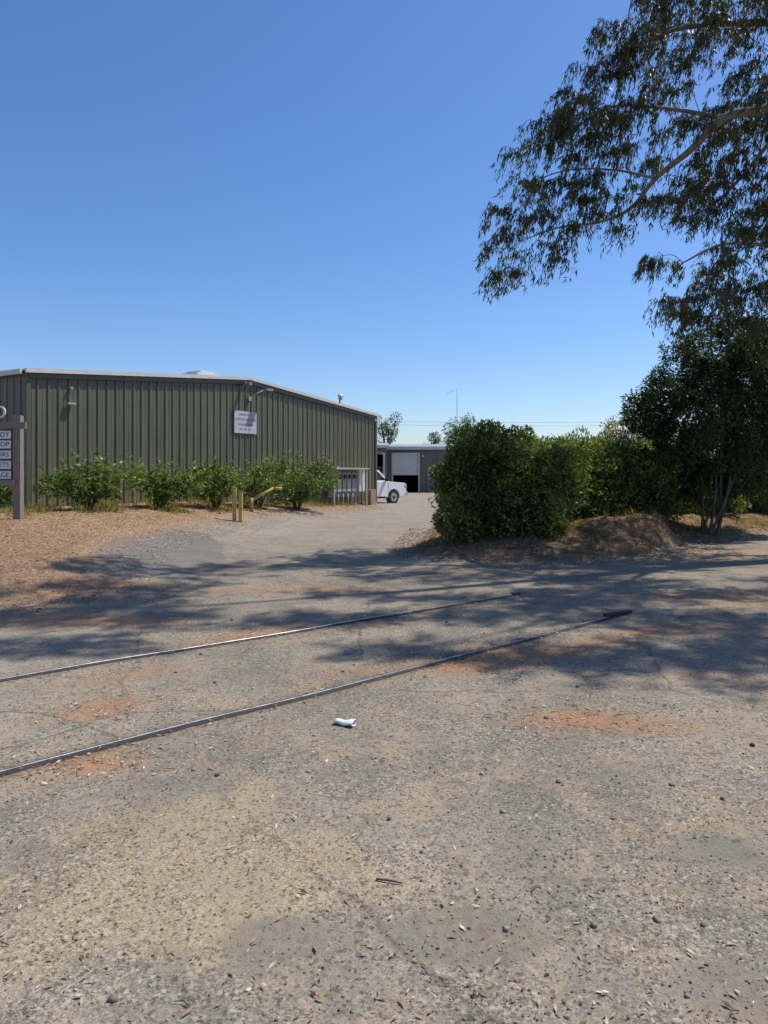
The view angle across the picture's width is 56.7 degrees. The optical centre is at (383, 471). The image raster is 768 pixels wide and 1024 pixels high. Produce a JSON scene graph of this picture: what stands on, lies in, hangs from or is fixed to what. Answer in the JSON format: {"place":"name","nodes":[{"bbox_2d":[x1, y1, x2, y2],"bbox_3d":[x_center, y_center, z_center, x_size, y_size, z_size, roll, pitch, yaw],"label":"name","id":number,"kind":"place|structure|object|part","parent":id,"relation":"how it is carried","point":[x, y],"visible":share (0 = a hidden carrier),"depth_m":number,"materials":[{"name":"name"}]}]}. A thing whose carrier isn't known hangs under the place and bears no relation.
{"place":"outdoors","nodes":[
{"label":"outdoors","id":0,"kind":"place"},
{"bbox_2d":[0,490,767,1023],"bbox_3d":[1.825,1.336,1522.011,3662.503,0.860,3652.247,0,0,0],"label":"ground","id":1,"kind":"structure","parent":0,"point":[346,552],"depth_m":3.75,"materials":[{"name":"grey gravel"}]},
{"bbox_2d":[0,486,12,506],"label":"flowering shrub","id":2,"kind":"object","parent":1,"relation":"on","point":[5,491],"visible":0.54,"depth_m":16.56,"materials":[{"name":"green plant"}]},
{"bbox_2d":[0,406,26,518],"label":"business directory sign","id":3,"kind":"object","parent":1,"relation":"on","point":[11,453],"visible":1,"depth_m":13.93,"materials":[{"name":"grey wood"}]},
{"bbox_2d":[0,372,27,506],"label":"side wall","id":4,"kind":"structure","parent":1,"relation":"on","point":[11,394],"depth_m":18.67,"materials":[{"name":"green metal"}]},
{"bbox_2d":[23,382,24,504],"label":"corner trim near side","id":5,"kind":"structure","parent":4,"relation":"attached to","point":[24,434],"depth_m":18.26,"materials":[{"name":"metal"}]},
{"bbox_2d":[31,447,146,509],"bbox_3d":[-7.164,0.189,17.632,2.685,1.627,2.323,0,0,0],"label":"flowering shrub","id":6,"kind":"object","parent":1,"relation":"on","point":[105,480],"visible":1,"depth_m":17.25,"materials":[{"name":"green plant"}]},
{"bbox_2d":[120,456,204,508],"bbox_3d":[-6.069,0.310,19.520,2.129,1.501,1.889,0,0,-34],"label":"flowering shrub","id":7,"kind":"object","parent":1,"relation":"on","point":[165,493],"visible":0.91,"depth_m":19.14,"materials":[{"name":"green plant"}]},
{"bbox_2d":[0,496,357,515],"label":"grass tufts","id":8,"kind":"object","parent":1,"relation":"on","point":[31,508],"visible":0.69,"depth_m":19.05,"materials":[{"name":"beige plant"}]},
{"bbox_2d":[0,501,383,615],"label":"mulch chips","id":9,"kind":"object","parent":1,"relation":"on","point":[145,511],"visible":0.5,"depth_m":13.65,"materials":[{"name":"wood chips"},{"name":"bark"}]},
{"bbox_2d":[28,372,374,506],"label":"gable wall","id":10,"kind":"structure","parent":1,"relation":"on","point":[148,422],"depth_m":22.62,"materials":[{"name":"green metal"}]},
{"bbox_2d":[25,382,30,507],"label":"corner trim","id":11,"kind":"structure","parent":10,"relation":"attached to","point":[28,443],"depth_m":18.26,"materials":[{"name":"green metal"}]},
{"bbox_2d":[28,373,248,383],"bbox_3d":[-6.976,-2.825,21.817,0.048,0.850,8.310,0,0,31],"label":"rake flashing","id":12,"kind":"object","parent":10,"relation":"attached to","point":[91,377],"visible":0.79,"depth_m":20.89,"materials":[{"name":"metal"}]},
{"bbox_2d":[234,410,256,433],"bbox_3d":[-4.914,-1.740,25.251,0.025,0.780,1.150,0,0,31],"label":"building wall sign","id":13,"kind":"object","parent":10,"relation":"attached to","point":[241,421],"visible":1,"depth_m":25.19,"materials":[{"name":"white metal"}]},
{"bbox_2d":[244,382,251,385],"bbox_3d":[-4.800,-3.080,25.066,0.300,0.110,0.120,0,0,31],"label":"security camera body","id":14,"kind":"object","parent":10,"relation":"attached to","point":[248,384],"visible":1,"depth_m":25.01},
{"bbox_2d":[249,401,249,498],"bbox_3d":[-4.819,-0.625,25.404,0.028,3.850,0.028,0,0,0],"label":"conduit","id":15,"kind":"object","parent":10,"relation":"attached to","point":[249,436],"visible":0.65,"depth_m":25.40,"materials":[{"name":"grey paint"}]},
{"bbox_2d":[249,380,376,419],"bbox_3d":[-2.582,-2.825,29.107,0.048,0.850,8.708,0,0,31],"label":"rake flashing","id":16,"kind":"object","parent":10,"relation":"attached to","point":[310,399],"visible":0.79,"depth_m":28.52,"materials":[{"name":"metal"}]},
{"bbox_2d":[375,422,376,501],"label":"corner trim","id":17,"kind":"structure","parent":10,"relation":"attached to","point":[376,459],"depth_m":32.83,"materials":[{"name":"metal"}]},
{"bbox_2d":[173,456,253,507],"bbox_3d":[-5.037,0.331,21.131,2.405,1.616,1.968,0,0,0],"label":"flowering shrub","id":18,"kind":"object","parent":1,"relation":"on","point":[216,480],"visible":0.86,"depth_m":20.95,"materials":[{"name":"green plant"}]},
{"bbox_2d":[232,488,236,521],"bbox_3d":[-4.100,0.949,19.500,0.112,1.005,0.112,0,0,0],"label":"wooden bollard","id":19,"kind":"object","parent":1,"relation":"on","point":[234,504],"visible":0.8,"depth_m":19.45,"materials":[{"name":"yellow paint"}]},
{"bbox_2d":[238,491,242,522],"bbox_3d":[-3.930,0.979,19.500,0.112,0.875,0.112,0,0,0],"label":"wooden bollard","id":20,"kind":"object","parent":1,"relation":"on","point":[241,506],"visible":0.93,"depth_m":19.45,"materials":[{"name":"yellow paint"}]},
{"bbox_2d":[224,457,294,508],"bbox_3d":[-4.060,0.385,22.856,2.389,1.696,2.087,0,0,0],"label":"flowering shrub","id":21,"kind":"object","parent":1,"relation":"on","point":[262,483],"visible":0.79,"depth_m":22.74,"materials":[{"name":"green plant"}]},
{"bbox_2d":[0,592,520,681],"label":"railroad rail","id":22,"kind":"object","parent":1,"relation":"on","point":[2,679],"visible":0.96,"depth_m":6.60,"materials":[{"name":"metal"}]},
{"bbox_2d":[250,487,281,511],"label":"yellow pipe gate","id":23,"kind":"structure","parent":1,"relation":"on","point":[258,496],"depth_m":21.80,"materials":[{"name":"metal"}]},
{"bbox_2d":[259,449,340,509],"bbox_3d":[-3.034,0.287,24.542,3.136,2.141,2.817,0,0,0],"label":"flowering shrub","id":24,"kind":"object","parent":1,"relation":"on","point":[306,481],"visible":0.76,"depth_m":24.47,"materials":[{"name":"green plant"}]},
{"bbox_2d":[0,610,631,776],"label":"railroad rail","id":25,"kind":"object","parent":1,"relation":"on","point":[125,740],"visible":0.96,"depth_m":4.82,"materials":[{"name":"metal"}]},
{"bbox_2d":[333,718,355,726],"bbox_3d":[-0.250,1.581,4.486,0.133,0.044,0.079,0,0,20],"label":"crushed paper cup","id":26,"kind":"object","parent":1,"relation":"on","point":[349,722],"visible":1,"depth_m":4.47,"materials":[{"name":"white paper"}]},
{"bbox_2d":[328,468,375,505],"bbox_3d":[-1.338,0.797,30.481,0.550,1.905,3.250,0,0,31],"label":"electric meter rack","id":27,"kind":"object","parent":1,"relation":"on","point":[353,482],"visible":0.73,"depth_m":30.49,"materials":[{"name":"grey metal"}]},
{"bbox_2d":[377,443,388,476],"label":"workshop shed","id":28,"kind":"structure","parent":1,"relation":"on","point":[382,458],"depth_m":52.25,"materials":[{"name":"white metal"}]},
{"bbox_2d":[0,516,767,806],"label":"fallen leaf drift","id":29,"kind":"object","parent":1,"relation":"on","point":[53,767],"visible":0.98,"depth_m":5.96,"materials":[{"name":"brown plant"}]},
{"bbox_2d":[0,621,767,1015],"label":"fallen twigs","id":30,"kind":"object","parent":1,"relation":"on","point":[376,879],"visible":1,"depth_m":2.76,"materials":[{"name":"brown wood"}]},
{"bbox_2d":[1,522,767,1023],"bbox_3d":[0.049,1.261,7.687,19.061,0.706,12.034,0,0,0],"label":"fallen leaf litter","id":31,"kind":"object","parent":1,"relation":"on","point":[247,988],"visible":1,"depth_m":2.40,"materials":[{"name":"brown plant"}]},
{"bbox_2d":[375,411,402,443],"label":"distant eucalyptus tree","id":32,"kind":"object","parent":1,"relation":"on","point":[387,429],"visible":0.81,"depth_m":89.89,"materials":[{"name":"green plant"}]},
{"bbox_2d":[377,470,407,502],"bbox_3d":[-1.462,0.815,38.210,5.939,1.930,2.360,0,0,-45],"label":"pickup truck","id":33,"kind":"object","parent":1,"relation":"on","point":[390,492],"visible":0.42,"depth_m":38.61,"materials":[{"name":"white paint"}]},
{"bbox_3d":[-0.270,0.230,38.185,1.000,0.480,0.113,0,0,-45],"label":"front window","id":34,"kind":"part","parent":33,"relation":"part of","materials":[{"name":"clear glass"}]},
{"bbox_2d":[387,444,468,491],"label":"storage shed","id":35,"kind":"structure","parent":1,"relation":"on","point":[408,464],"depth_m":60.00,"materials":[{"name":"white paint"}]},
{"bbox_2d":[393,454,417,474],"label":"roll up door","id":36,"kind":"structure","parent":35,"relation":"in","point":[403,464],"depth_m":60.05,"materials":[{"name":"white paint"}]},
{"bbox_2d":[427,469,434,491],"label":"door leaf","id":37,"kind":"structure","parent":35,"relation":"in","point":[428,478],"depth_m":59.90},
{"bbox_2d":[423,431,444,443],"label":"distant eucalyptus tree","id":38,"kind":"object","parent":1,"relation":"on","point":[435,440],"visible":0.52,"depth_m":95.18,"materials":[{"name":"green plant"}]},
{"bbox_2d":[441,412,476,443],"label":"distant eucalyptus tree","id":39,"kind":"object","parent":1,"relation":"on","point":[454,428],"visible":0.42,"depth_m":91.68,"materials":[{"name":"green plant"}]},
{"bbox_2d":[426,419,592,543],"bbox_3d":[2.751,0.174,14.813,4.014,2.589,2.984,0,0,-24],"label":"hedge bush","id":40,"kind":"object","parent":1,"relation":"on","point":[519,479],"visible":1,"depth_m":14.12,"materials":[{"name":"green plant"}]},
{"bbox_2d":[413,512,740,561],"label":"dry grass","id":41,"kind":"structure","parent":1,"relation":"on","point":[454,549],"depth_m":14.07,"materials":[{"name":"beige plant"}]},
{"bbox_2d":[392,513,767,566],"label":"leaf litter island","id":42,"kind":"structure","parent":1,"relation":"on","point":[571,563],"depth_m":14.21,"materials":[{"name":"brown plant"}]},
{"bbox_2d":[473,0,767,370],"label":"eucalyptus tree","id":43,"kind":"object","parent":1,"relation":"on","point":[564,123],"visible":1,"depth_m":14.74,"materials":[{"name":"green plant"}]},
{"bbox_2d":[539,411,711,511],"bbox_3d":[6.461,-0.257,20.233,6.963,3.064,3.094,0,0,-11],"label":"oleander hedge","id":44,"kind":"object","parent":1,"relation":"on","point":[606,427],"visible":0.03,"depth_m":19.95,"materials":[{"name":"green plant"}]},
{"bbox_2d":[544,424,709,522],"bbox_3d":[5.633,0.105,17.395,5.636,2.526,2.856,0,0,-23],"label":"hedge bush","id":45,"kind":"object","parent":1,"relation":"on","point":[624,474],"visible":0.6,"depth_m":16.61,"materials":[{"name":"green plant"}]},
{"bbox_2d":[544,509,767,553],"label":"weed grass","id":46,"kind":"structure","parent":1,"relation":"on","point":[593,543],"depth_m":15.49,"materials":[{"name":"plant"}]},
{"bbox_2d":[618,303,767,536],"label":"pepper tree","id":47,"kind":"object","parent":1,"relation":"on","point":[735,398],"visible":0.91,"depth_m":16.89,"materials":[{"name":"green plant"}]},
{"bbox_2d":[673,379,767,514],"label":"roadside thicket","id":48,"kind":"object","parent":1,"relation":"on","point":[733,505],"visible":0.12,"depth_m":20.89,"materials":[{"name":"green plant"}]},
{"bbox_2d":[0,0,767,452],"label":"sky","id":49,"kind":"structure","parent":0,"point":[293,194],"materials":[{"name":"blue"}]},
{"bbox_2d":[378,419,690,425],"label":"utility power line","id":50,"kind":"object","parent":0,"point":[475,422],"visible":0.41,"depth_m":83.80,"materials":[{"name":"black metal"}]},
{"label":"roof","id":51,"kind":"object","parent":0,"visible":0},
{"bbox_2d":[182,372,213,374],"bbox_3d":[-6.822,-3.470,26.459,0.800,0.300,1.100,0,0,31],"label":"roof vent","id":52,"kind":"object","parent":51,"relation":"on","point":[197,373],"visible":0.2,"depth_m":25.95,"materials":[{"name":"white metal"}]},
{"bbox_2d":[250,377,379,416],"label":"rake trim","id":53,"kind":"structure","parent":51,"relation":"attached to","point":[307,395],"depth_m":28.36,"materials":[{"name":"white metal"}]},
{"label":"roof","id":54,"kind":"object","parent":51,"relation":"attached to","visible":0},
{"bbox_2d":[0,369,21,375],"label":"eave trim","id":55,"kind":"structure","parent":54,"relation":"attached to","point":[10,372],"depth_m":18.31,"materials":[{"name":"white metal"}]},
{"bbox_2d":[25,368,249,379],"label":"rake trim","id":56,"kind":"structure","parent":54,"relation":"attached to","point":[65,371],"depth_m":20.80,"materials":[{"name":"white metal"}]},
{"bbox_2d":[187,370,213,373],"bbox_3d":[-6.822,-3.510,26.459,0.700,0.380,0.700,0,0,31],"label":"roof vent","id":57,"kind":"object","parent":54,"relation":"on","point":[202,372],"visible":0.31,"depth_m":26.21,"materials":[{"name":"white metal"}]}
]}

